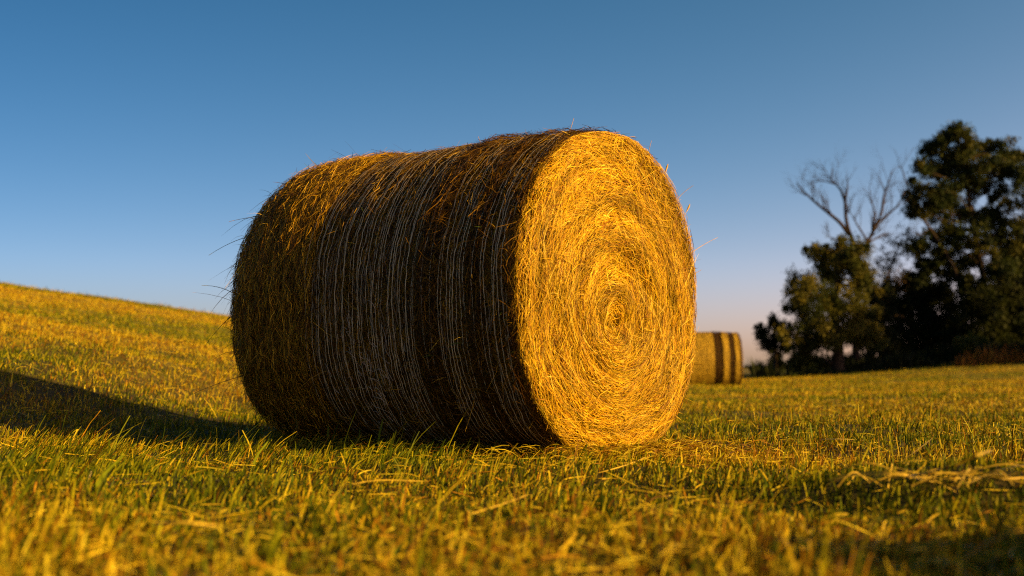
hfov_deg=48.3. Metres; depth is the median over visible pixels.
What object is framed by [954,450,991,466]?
straw
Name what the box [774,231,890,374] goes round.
bushy willow
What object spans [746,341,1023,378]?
undergrowth
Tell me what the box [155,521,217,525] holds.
straw
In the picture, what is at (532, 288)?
hay bale
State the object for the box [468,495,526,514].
straw
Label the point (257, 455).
grass stalk
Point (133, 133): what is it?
sky
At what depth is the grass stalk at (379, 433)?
4.54 m
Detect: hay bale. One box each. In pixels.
[193,119,717,455]
[688,331,743,385]
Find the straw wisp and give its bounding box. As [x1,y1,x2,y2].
[825,456,1023,491]
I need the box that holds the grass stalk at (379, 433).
[377,419,382,448]
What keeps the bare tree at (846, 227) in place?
on the ground at (16, 389)
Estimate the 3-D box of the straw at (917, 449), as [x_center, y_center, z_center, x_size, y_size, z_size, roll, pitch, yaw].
[1.348,0.536,3.772,0.025,0.059,0.477,-3,-5,33]
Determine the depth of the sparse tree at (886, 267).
56.54 m
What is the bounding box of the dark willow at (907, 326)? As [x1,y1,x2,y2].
[860,253,1014,360]
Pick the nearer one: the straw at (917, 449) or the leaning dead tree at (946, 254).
the straw at (917, 449)
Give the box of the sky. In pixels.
[0,0,1023,366]
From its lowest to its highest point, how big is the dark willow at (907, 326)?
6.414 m
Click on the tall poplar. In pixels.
(957, 171)
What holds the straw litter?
on the ground at (16, 389)
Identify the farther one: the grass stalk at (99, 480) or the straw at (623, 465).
the straw at (623, 465)
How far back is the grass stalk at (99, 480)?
2.87 m
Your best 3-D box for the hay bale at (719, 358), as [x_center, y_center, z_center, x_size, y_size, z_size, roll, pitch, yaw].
[4.620,1.747,27.540,1.828,1.458,1.443,0,-4,2]
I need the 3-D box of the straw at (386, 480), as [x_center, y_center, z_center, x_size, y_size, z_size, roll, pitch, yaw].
[-0.326,0.517,3.058,0.212,0.009,0.010,2,-5,-23]
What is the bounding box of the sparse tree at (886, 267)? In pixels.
[872,222,918,354]
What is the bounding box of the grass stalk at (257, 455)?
[252,441,267,468]
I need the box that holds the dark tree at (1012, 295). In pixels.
[985,243,1023,345]
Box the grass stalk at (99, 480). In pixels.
[92,454,124,494]
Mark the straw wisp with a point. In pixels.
(853, 474)
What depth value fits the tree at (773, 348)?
51.89 m
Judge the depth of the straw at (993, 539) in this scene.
1.51 m
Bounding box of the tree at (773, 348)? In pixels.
[751,311,796,370]
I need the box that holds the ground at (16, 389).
[0,285,1023,575]
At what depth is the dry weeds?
46.29 m
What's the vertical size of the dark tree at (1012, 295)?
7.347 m
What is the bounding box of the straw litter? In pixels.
[0,283,1023,575]
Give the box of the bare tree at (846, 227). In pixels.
[782,138,912,368]
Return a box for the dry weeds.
[953,341,1023,366]
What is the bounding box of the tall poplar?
[897,119,1023,307]
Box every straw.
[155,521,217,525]
[354,480,428,483]
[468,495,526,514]
[599,448,663,472]
[900,439,930,461]
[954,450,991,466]
[959,529,1023,565]

